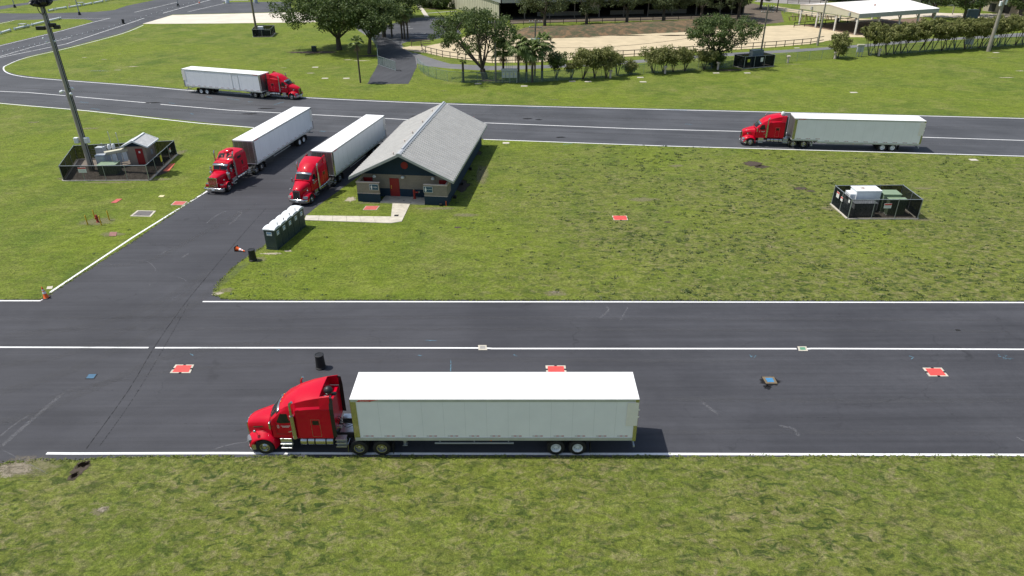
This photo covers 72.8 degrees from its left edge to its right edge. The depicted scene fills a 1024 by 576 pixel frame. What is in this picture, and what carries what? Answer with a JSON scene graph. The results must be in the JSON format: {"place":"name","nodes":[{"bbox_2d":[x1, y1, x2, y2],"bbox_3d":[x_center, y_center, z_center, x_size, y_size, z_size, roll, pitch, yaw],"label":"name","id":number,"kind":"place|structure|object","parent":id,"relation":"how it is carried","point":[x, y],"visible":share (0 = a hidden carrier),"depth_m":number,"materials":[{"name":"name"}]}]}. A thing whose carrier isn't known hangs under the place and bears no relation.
{"place":"outdoors","nodes":[
{"label":"outdoors","id":0,"kind":"place"},
{"bbox_2d":[143,12,314,23],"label":"sand lot","id":1,"kind":"structure","parent":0,"point":[220,18],"depth_m":205.83,"materials":[{"name":"beige sand"}]},
{"bbox_2d":[305,203,409,222],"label":"sidewalk","id":2,"kind":"structure","parent":0,"point":[399,209],"depth_m":72.21,"materials":[{"name":"concrete"}]},
{"bbox_2d":[367,36,416,83],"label":"gate road","id":3,"kind":"structure","parent":0,"point":[402,59],"depth_m":144.01,"materials":[{"name":"grey asphalt"}]},
{"bbox_2d":[381,17,460,41],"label":"parking lot","id":4,"kind":"structure","parent":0,"point":[419,26],"depth_m":184.66,"materials":[{"name":"grey asphalt"}]},
{"bbox_2d":[0,0,1023,575],"bbox_3d":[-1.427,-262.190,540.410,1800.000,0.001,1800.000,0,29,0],"label":"ground","id":5,"kind":"structure","parent":0,"point":[554,516],"depth_m":61.94,"materials":[{"name":"green plant"}]},
{"bbox_2d":[0,462,31,477],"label":"bare patch","id":6,"kind":"object","parent":5,"relation":"on","point":[18,471],"visible":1,"depth_m":39.87,"materials":[{"name":"beige soil"}]},
{"bbox_2d":[3,191,204,299],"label":"edge grass","id":7,"kind":"structure","parent":5,"relation":"on","point":[76,276],"depth_m":64.53,"materials":[{"name":"green plant"}]},
{"bbox_2d":[75,159,145,165],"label":"yard gravel","id":8,"kind":"structure","parent":5,"relation":"on","point":[82,162],"depth_m":88.32,"materials":[{"name":"beige gravel"}]},
{"bbox_2d":[28,0,93,165],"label":"light mast","id":9,"kind":"object","parent":8,"relation":"on","point":[42,5],"visible":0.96,"depth_m":80.31,"materials":[{"name":"metal"}]},
{"bbox_2d":[90,132,119,159],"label":"service rack","id":10,"kind":"object","parent":8,"relation":"on","point":[99,149],"visible":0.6,"depth_m":87.17,"materials":[{"name":"metal"}]},
{"bbox_2d":[104,147,128,164],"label":"equipment rack","id":11,"kind":"object","parent":8,"relation":"on","point":[121,155],"visible":0.79,"depth_m":86.51,"materials":[{"name":"beige metal"}]},
{"bbox_2d":[58,140,177,180],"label":"enclosure fence","id":12,"kind":"object","parent":8,"relation":"on","point":[166,153],"visible":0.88,"depth_m":82.57,"materials":[{"name":"metal"}]},
{"bbox_2d":[119,132,158,164],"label":"equipment shed","id":13,"kind":"structure","parent":8,"relation":"on","point":[140,148],"depth_m":87.41,"materials":[{"name":"white paint"}]},
{"bbox_2d":[262,222,283,249],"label":"portable toilet","id":14,"kind":"object","parent":5,"relation":"on","point":[273,237],"visible":1,"depth_m":65.13,"materials":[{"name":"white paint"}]},
{"bbox_2d":[269,218,289,244],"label":"portable toilet","id":15,"kind":"object","parent":5,"relation":"on","point":[284,232],"visible":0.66,"depth_m":66.23,"materials":[{"name":"plastic"}]},
{"bbox_2d":[275,213,294,238],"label":"portable toilet","id":16,"kind":"object","parent":5,"relation":"on","point":[289,224],"visible":0.59,"depth_m":67.24,"materials":[{"name":"plastic"}]},
{"bbox_2d":[282,208,300,234],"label":"portable toilet","id":17,"kind":"object","parent":5,"relation":"on","point":[295,219],"visible":0.6,"depth_m":68.28,"materials":[{"name":"plastic"}]},
{"bbox_2d":[287,204,305,229],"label":"portable toilet","id":18,"kind":"object","parent":5,"relation":"on","point":[301,217],"visible":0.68,"depth_m":69.30,"materials":[{"name":"plastic"}]},
{"bbox_2d":[267,0,382,49],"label":"oak tree","id":19,"kind":"object","parent":5,"relation":"on","point":[328,15],"visible":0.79,"depth_m":150.77,"materials":[{"name":"green plant"}]},
{"bbox_2d":[347,35,363,82],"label":"palm tree","id":20,"kind":"object","parent":5,"relation":"on","point":[356,39],"visible":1,"depth_m":125.64,"materials":[{"name":"green plant"}]},
{"bbox_2d":[345,0,405,53],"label":"oak tree","id":21,"kind":"object","parent":5,"relation":"on","point":[372,25],"visible":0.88,"depth_m":149.58,"materials":[{"name":"green plant"}]},
{"bbox_2d":[382,0,425,37],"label":"oak tree","id":22,"kind":"object","parent":5,"relation":"on","point":[406,2],"visible":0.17,"depth_m":173.31,"materials":[{"name":"green plant"}]},
{"bbox_2d":[348,101,486,205],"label":"restroom building","id":23,"kind":"structure","parent":5,"relation":"on","point":[430,154],"depth_m":77.01,"materials":[{"name":"grey metal"}]},
{"bbox_2d":[427,6,520,79],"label":"oak tree","id":24,"kind":"object","parent":5,"relation":"on","point":[476,19],"visible":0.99,"depth_m":126.09,"materials":[{"name":"green plant"}]},
{"bbox_2d":[490,39,514,78],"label":"palm tree","id":25,"kind":"object","parent":5,"relation":"on","point":[503,54],"visible":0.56,"depth_m":128.28,"materials":[{"name":"green plant"}]},
{"bbox_2d":[501,58,517,82],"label":"meter stand","id":26,"kind":"object","parent":5,"relation":"on","point":[508,74],"visible":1,"depth_m":127.24,"materials":[{"name":"grey paint"}]},
{"bbox_2d":[0,453,1023,463],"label":"edge grass","id":27,"kind":"structure","parent":5,"relation":"on","point":[613,457],"depth_m":40.54,"materials":[{"name":"green plant"}]},
{"bbox_2d":[504,33,532,82],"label":"palm tree","id":28,"kind":"object","parent":5,"relation":"on","point":[514,49],"visible":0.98,"depth_m":124.74,"materials":[{"name":"green plant"}]},
{"bbox_2d":[519,39,546,82],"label":"palm tree","id":29,"kind":"object","parent":5,"relation":"on","point":[531,58],"visible":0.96,"depth_m":125.07,"materials":[{"name":"green plant"}]},
{"bbox_2d":[515,0,568,25],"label":"tree","id":30,"kind":"object","parent":5,"relation":"on","point":[538,4],"visible":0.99,"depth_m":184.70,"materials":[{"name":"green plant"}]},
{"bbox_2d":[529,32,557,79],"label":"palm tree","id":31,"kind":"object","parent":5,"relation":"on","point":[545,47],"visible":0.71,"depth_m":126.69,"materials":[{"name":"green plant"}]},
{"bbox_2d":[544,49,567,78],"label":"small tree","id":32,"kind":"object","parent":5,"relation":"on","point":[555,60],"visible":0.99,"depth_m":128.79,"materials":[{"name":"green plant"}]},
{"bbox_2d":[93,145,1023,300],"bbox_3d":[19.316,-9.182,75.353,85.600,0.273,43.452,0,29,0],"label":"lawn weeds","id":33,"kind":"object","parent":5,"relation":"on","point":[685,290],"visible":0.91,"depth_m":69.69,"materials":[{"name":"green plant"}]},
{"bbox_2d":[568,47,598,78],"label":"small tree","id":34,"kind":"object","parent":5,"relation":"on","point":[581,57],"visible":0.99,"depth_m":128.27,"materials":[{"name":"green plant"}]},
{"bbox_2d":[566,0,608,24],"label":"tree","id":35,"kind":"object","parent":5,"relation":"on","point":[585,6],"visible":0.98,"depth_m":188.53,"materials":[{"name":"green plant"}]},
{"bbox_2d":[446,0,745,18],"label":"arena barn","id":36,"kind":"structure","parent":5,"relation":"on","point":[511,8],"depth_m":211.80,"materials":[{"name":"beige metal"}]},
{"bbox_2d":[585,48,609,77],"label":"small tree","id":37,"kind":"object","parent":5,"relation":"on","point":[598,62],"visible":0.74,"depth_m":129.16,"materials":[{"name":"green plant"}]},
{"bbox_2d":[600,45,622,77],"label":"small tree","id":38,"kind":"object","parent":5,"relation":"on","point":[609,63],"visible":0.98,"depth_m":129.16,"materials":[{"name":"green plant"}]},
{"bbox_2d":[212,215,1022,301],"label":"edge grass","id":39,"kind":"structure","parent":5,"relation":"on","point":[523,299],"depth_m":56.88,"materials":[{"name":"green plant"}]},
{"bbox_2d":[607,0,649,22],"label":"tree","id":40,"kind":"object","parent":5,"relation":"on","point":[632,4],"visible":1,"depth_m":191.22,"materials":[{"name":"green plant"}]},
{"bbox_2d":[621,58,639,74],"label":"bush","id":41,"kind":"object","parent":5,"relation":"on","point":[630,66],"visible":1,"depth_m":133.11,"materials":[{"name":"green plant"}]},
{"bbox_2d":[514,13,754,24],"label":"board fence","id":42,"kind":"object","parent":5,"relation":"on","point":[576,21],"visible":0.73,"depth_m":196.34,"materials":[{"name":"brown wood"}]},
{"bbox_2d":[638,46,667,72],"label":"small tree","id":43,"kind":"object","parent":5,"relation":"on","point":[651,56],"visible":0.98,"depth_m":133.11,"materials":[{"name":"green plant"}]},
{"bbox_2d":[645,0,687,20],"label":"tree","id":44,"kind":"object","parent":5,"relation":"on","point":[657,3],"visible":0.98,"depth_m":192.12,"materials":[{"name":"green plant"}]},
{"bbox_2d":[657,44,680,71],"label":"small tree","id":45,"kind":"object","parent":5,"relation":"on","point":[667,52],"visible":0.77,"depth_m":133.28,"materials":[{"name":"green plant"}]},
{"bbox_2d":[677,45,697,70],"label":"small tree","id":46,"kind":"object","parent":5,"relation":"on","point":[687,54],"visible":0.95,"depth_m":134.49,"materials":[{"name":"green plant"}]},
{"bbox_2d":[684,0,724,17],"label":"tree","id":47,"kind":"object","parent":5,"relation":"on","point":[697,3],"visible":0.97,"depth_m":192.42,"materials":[{"name":"green plant"}]},
{"bbox_2d":[696,47,719,69],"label":"small tree","id":48,"kind":"object","parent":5,"relation":"on","point":[706,56],"visible":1,"depth_m":135.71,"materials":[{"name":"green plant"}]},
{"bbox_2d":[703,47,728,68],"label":"bush","id":49,"kind":"object","parent":5,"relation":"on","point":[721,58],"visible":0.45,"depth_m":137.87,"materials":[{"name":"green plant"}]},
{"bbox_2d":[684,12,764,66],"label":"oak tree","id":50,"kind":"object","parent":5,"relation":"on","point":[724,25],"visible":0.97,"depth_m":135.55,"materials":[{"name":"green plant"}]},
{"bbox_2d":[725,0,756,18],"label":"tree","id":51,"kind":"object","parent":5,"relation":"on","point":[742,3],"visible":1,"depth_m":197.11,"materials":[{"name":"green plant"}]},
{"bbox_2d":[829,30,852,57],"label":"small tree","id":52,"kind":"object","parent":5,"relation":"on","point":[841,42],"visible":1,"depth_m":145.77,"materials":[{"name":"green plant"}]},
{"bbox_2d":[860,21,887,54],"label":"small tree","id":53,"kind":"object","parent":5,"relation":"on","point":[873,29],"visible":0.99,"depth_m":147.66,"materials":[{"name":"green plant"}]},
{"bbox_2d":[868,23,895,54],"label":"small tree","id":54,"kind":"object","parent":5,"relation":"on","point":[887,38],"visible":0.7,"depth_m":147.62,"materials":[{"name":"green plant"}]},
{"bbox_2d":[884,23,902,54],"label":"small tree","id":55,"kind":"object","parent":5,"relation":"on","point":[895,33],"visible":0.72,"depth_m":148.17,"materials":[{"name":"green plant"}]},
{"bbox_2d":[898,21,920,53],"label":"small tree","id":56,"kind":"object","parent":5,"relation":"on","point":[908,30],"visible":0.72,"depth_m":148.92,"materials":[{"name":"green plant"}]},
{"bbox_2d":[914,18,939,51],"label":"small tree","id":57,"kind":"object","parent":5,"relation":"on","point":[925,25],"visible":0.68,"depth_m":150.55,"materials":[{"name":"green plant"}]},
{"bbox_2d":[918,18,942,51],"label":"small tree","id":58,"kind":"object","parent":5,"relation":"on","point":[934,22],"visible":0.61,"depth_m":151.20,"materials":[{"name":"green plant"}]},
{"bbox_2d":[921,0,956,17],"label":"oak tree","id":59,"kind":"object","parent":5,"relation":"on","point":[944,2],"visible":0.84,"depth_m":198.57,"materials":[{"name":"green plant"}]},
{"bbox_2d":[936,21,965,50],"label":"small tree","id":60,"kind":"object","parent":5,"relation":"on","point":[952,30],"visible":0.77,"depth_m":151.96,"materials":[{"name":"green plant"}]},
{"bbox_2d":[946,20,973,49],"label":"small tree","id":61,"kind":"object","parent":5,"relation":"on","point":[957,24],"visible":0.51,"depth_m":152.17,"materials":[{"name":"green plant"}]},
{"bbox_2d":[951,17,972,49],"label":"small tree","id":62,"kind":"object","parent":5,"relation":"on","point":[960,20],"visible":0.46,"depth_m":153.16,"materials":[{"name":"green plant"}]},
{"bbox_2d":[952,0,987,19],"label":"oak tree","id":63,"kind":"object","parent":5,"relation":"on","point":[965,5],"visible":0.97,"depth_m":192.83,"materials":[{"name":"green plant"}]},
{"bbox_2d":[963,18,986,48],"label":"small tree","id":64,"kind":"object","parent":5,"relation":"on","point":[977,27],"visible":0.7,"depth_m":153.37,"materials":[{"name":"green plant"}]},
{"bbox_2d":[975,16,999,47],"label":"small tree","id":65,"kind":"object","parent":5,"relation":"on","point":[989,30],"visible":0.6,"depth_m":154.33,"materials":[{"name":"green plant"}]},
{"bbox_2d":[986,0,1007,51],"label":"concrete pole","id":66,"kind":"object","parent":5,"relation":"on","point":[1002,3],"visible":1,"depth_m":151.21,"materials":[{"name":"white paint"}]},
{"bbox_2d":[982,0,1022,15],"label":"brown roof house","id":67,"kind":"structure","parent":5,"relation":"on","point":[994,6],"depth_m":208.53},
{"bbox_2d":[992,14,1017,46],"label":"small tree","id":68,"kind":"object","parent":5,"relation":"on","point":[1003,22],"visible":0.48,"depth_m":155.63,"materials":[{"name":"green plant"}]},
{"label":"yard gravel","id":69,"kind":"structure","parent":5,"relation":"on","visible":0},
{"bbox_2d":[845,186,882,198],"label":"generator cabinet","id":70,"kind":"object","parent":69,"relation":"on","point":[864,192],"visible":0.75,"depth_m":72.24,"materials":[{"name":"white metal"}]},
{"bbox_2d":[830,184,923,219],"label":"enclosure fence","id":71,"kind":"object","parent":69,"relation":"on","point":[844,204],"visible":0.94,"depth_m":71.18,"materials":[{"name":"metal"}]},
{"label":"yard gravel","id":72,"kind":"structure","parent":5,"relation":"on","visible":0},
{"bbox_2d":[733,52,775,68],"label":"enclosure fence","id":73,"kind":"object","parent":72,"relation":"on","point":[747,61],"visible":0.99,"depth_m":139.28,"materials":[{"name":"metal"}]},
{"label":"yard gravel","id":74,"kind":"structure","parent":5,"relation":"on","visible":0},
{"bbox_2d":[252,25,275,36],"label":"enclosure fence","id":75,"kind":"object","parent":74,"relation":"on","point":[268,31],"visible":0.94,"depth_m":176.13,"materials":[{"name":"metal"}]},
{"bbox_2d":[0,127,1023,462],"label":"road","id":76,"kind":"structure","parent":0,"point":[854,377],"depth_m":49.67,"materials":[{"name":"grey asphalt"}]},
{"bbox_2d":[49,191,206,292],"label":"road marking","id":77,"kind":"object","parent":76,"relation":"on","point":[119,246],"visible":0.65,"depth_m":65.97,"materials":[{"name":"paint"}]},
{"bbox_2d":[170,364,193,373],"bbox_3d":[-23.000,5.648,48.541,1.454,0.044,1.093,0,29,0],"label":"road marking","id":78,"kind":"object","parent":76,"relation":"on","point":[180,369],"visible":1,"depth_m":48.45,"materials":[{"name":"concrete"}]},
{"bbox_2d":[204,147,265,191],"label":"semi tractor","id":79,"kind":"object","parent":76,"relation":"on","point":[231,165],"visible":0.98,"depth_m":79.63,"materials":[{"name":"red paint"}]},
{"bbox_2d":[232,107,313,164],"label":"semi trailer","id":80,"kind":"object","parent":76,"relation":"on","point":[260,143],"visible":1,"depth_m":88.67,"materials":[{"name":"metal"}]},
{"bbox_2d":[288,154,343,203],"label":"semi tractor","id":81,"kind":"object","parent":76,"relation":"on","point":[313,178],"visible":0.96,"depth_m":75.92,"materials":[{"name":"metal"}]},
{"bbox_2d":[155,347,477,348],"bbox_3d":[-14.298,4.371,50.822,23.712,0.001,0.186,0,29,1],"label":"road marking","id":82,"kind":"object","parent":76,"relation":"on","point":[336,347],"visible":1,"depth_m":50.84,"materials":[{"name":"paint"}]},
{"bbox_2d":[314,352,325,370],"bbox_3d":[-13.364,5.088,48.369,0.740,1.100,0.735,0,29,0],"label":"trash barrel","id":83,"kind":"object","parent":76,"relation":"on","point":[320,361],"visible":1,"depth_m":48.16,"materials":[{"name":"black plastic"}]},
{"bbox_2d":[246,375,394,454],"bbox_3d":[-11.213,7.332,40.872,8.925,4.307,2.800,0,29,0],"label":"semi tractor","id":84,"kind":"object","parent":76,"relation":"on","point":[309,412],"visible":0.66,"depth_m":40.32,"materials":[{"name":"red paint"}]},
{"bbox_2d":[310,114,386,176],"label":"semi trailer","id":85,"kind":"object","parent":76,"relation":"on","point":[345,148],"visible":0.92,"depth_m":84.76,"materials":[{"name":"metal"}]},
{"bbox_2d":[46,452,673,454],"bbox_3d":[-8.997,9.738,40.908,37.005,0.001,0.238,0,29,0],"label":"road marking","id":86,"kind":"object","parent":76,"relation":"on","point":[337,453],"visible":1,"depth_m":40.93,"materials":[{"name":"paint"}]},
{"bbox_2d":[349,372,639,454],"bbox_3d":[-0.945,7.385,40.873,16.293,4.114,2.800,0,29,0],"label":"semi trailer","id":87,"kind":"object","parent":76,"relation":"on","point":[575,410],"visible":1,"depth_m":39.60,"materials":[{"name":"metal"}]},
{"bbox_2d":[203,301,1023,302],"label":"road marking","id":88,"kind":"object","parent":76,"relation":"on","point":[616,301],"visible":1,"depth_m":56.60,"materials":[{"name":"paint"}]},
{"bbox_2d":[487,347,795,348],"bbox_3d":[9.386,4.404,50.524,22.516,0.001,0.226,0,29,1],"label":"road marking","id":89,"kind":"object","parent":76,"relation":"on","point":[641,348],"visible":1,"depth_m":50.53,"materials":[{"name":"paint"}]},
{"bbox_2d":[674,453,1023,455],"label":"road marking","id":90,"kind":"object","parent":76,"relation":"on","point":[897,454],"visible":1,"depth_m":40.66,"materials":[{"name":"paint"}]},
{"bbox_2d":[807,348,1023,349],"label":"road marking","id":91,"kind":"object","parent":76,"relation":"on","point":[924,348],"visible":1,"depth_m":50.34,"materials":[{"name":"paint"}]},
{"bbox_2d":[923,367,948,376],"bbox_3d":[29.114,5.780,47.777,1.394,0.044,1.095,0,29,0],"label":"access cover","id":92,"kind":"object","parent":76,"relation":"on","point":[935,372],"visible":1,"depth_m":47.70,"materials":[{"name":"metal"}]},
{"bbox_2d":[0,0,1023,156],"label":"road","id":93,"kind":"structure","parent":0,"point":[687,125],"depth_m":109.44,"materials":[{"name":"grey asphalt"}]},
{"bbox_2d":[0,19,92,44],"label":"grass island","id":94,"kind":"structure","parent":93,"relation":"on","point":[13,35],"depth_m":191.38,"materials":[{"name":"green plant"}]},
{"bbox_2d":[0,0,151,12],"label":"grass island","id":95,"kind":"structure","parent":93,"relation":"on","point":[109,5],"depth_m":234.66,"materials":[{"name":"green plant"}]},
{"bbox_2d":[181,66,268,95],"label":"semi trailer","id":96,"kind":"object","parent":93,"relation":"on","point":[207,80],"visible":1,"depth_m":118.97,"materials":[{"name":"metal"}]},
{"bbox_2d":[251,71,302,99],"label":"semi tractor","id":97,"kind":"object","parent":93,"relation":"on","point":[278,84],"visible":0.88,"depth_m":117.09,"materials":[{"name":"metal"}]},
{"bbox_2d":[3,25,1023,118],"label":"road marking","id":98,"kind":"object","parent":93,"relation":"on","point":[473,104],"visible":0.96,"depth_m":113.45,"materials":[{"name":"paint"}]},
{"bbox_2d":[483,139,1009,155],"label":"road marking","id":99,"kind":"object","parent":93,"relation":"on","point":[752,148],"visible":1,"depth_m":92.48,"materials":[{"name":"paint"}]},
{"bbox_2d":[739,111,809,147],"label":"semi tractor","id":100,"kind":"object","parent":93,"relation":"on","point":[771,128],"visible":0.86,"depth_m":92.47,"materials":[{"name":"metal"}]},
{"bbox_2d":[787,113,926,151],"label":"semi trailer","id":101,"kind":"object","parent":93,"relation":"on","point":[883,132],"visible":1,"depth_m":90.39,"materials":[{"name":"metal"}]},
{"bbox_2d":[516,18,747,37],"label":"bank","id":102,"kind":"structure","parent":0,"point":[594,30],"depth_m":178.99,"materials":[{"name":"beige sand"}]},
{"bbox_2d":[403,25,864,62],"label":"arena sand","id":103,"kind":"structure","parent":0,"point":[780,34],"depth_m":167.35,"materials":[{"name":"beige sand"}]},
{"bbox_2d":[421,36,823,62],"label":"board fence","id":104,"kind":"object","parent":103,"relation":"on","point":[741,47],"visible":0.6,"depth_m":153.60,"materials":[{"name":"brown wood"}]},
{"bbox_2d":[510,3,783,24],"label":"dirt ground","id":105,"kind":"structure","parent":0,"point":[775,17],"depth_m":203.51,"materials":[{"name":"beige soil"}]},
{"bbox_2d":[357,26,1023,69],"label":"path","id":106,"kind":"structure","parent":0,"point":[427,61],"depth_m":151.15,"materials":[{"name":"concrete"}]},
{"bbox_2d":[754,0,827,3],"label":"gravel ground","id":107,"kind":"structure","parent":0,"point":[789,2],"depth_m":237.65,"materials":[{"name":"beige gravel"}]},
{"bbox_2d":[772,6,890,21],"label":"sand track","id":108,"kind":"structure","parent":0,"point":[783,8],"depth_m":208.55,"materials":[{"name":"beige sand"}]},
{"bbox_2d":[803,18,921,34],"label":"under canopy earth","id":109,"kind":"object","parent":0,"point":[848,27],"visible":0.48,"depth_m":189.07,"materials":[{"name":"brown soil"}]},
{"bbox_2d":[798,0,939,34],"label":"riding canopy","id":110,"kind":"object","parent":109,"relation":"on","point":[871,9],"visible":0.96,"depth_m":179.89,"materials":[{"name":"white fabric"}]},
{"bbox_2d":[880,13,1010,19],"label":"sand yard","id":111,"kind":"structure","parent":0,"point":[955,15],"depth_m":204.95,"materials":[{"name":"beige sand"}]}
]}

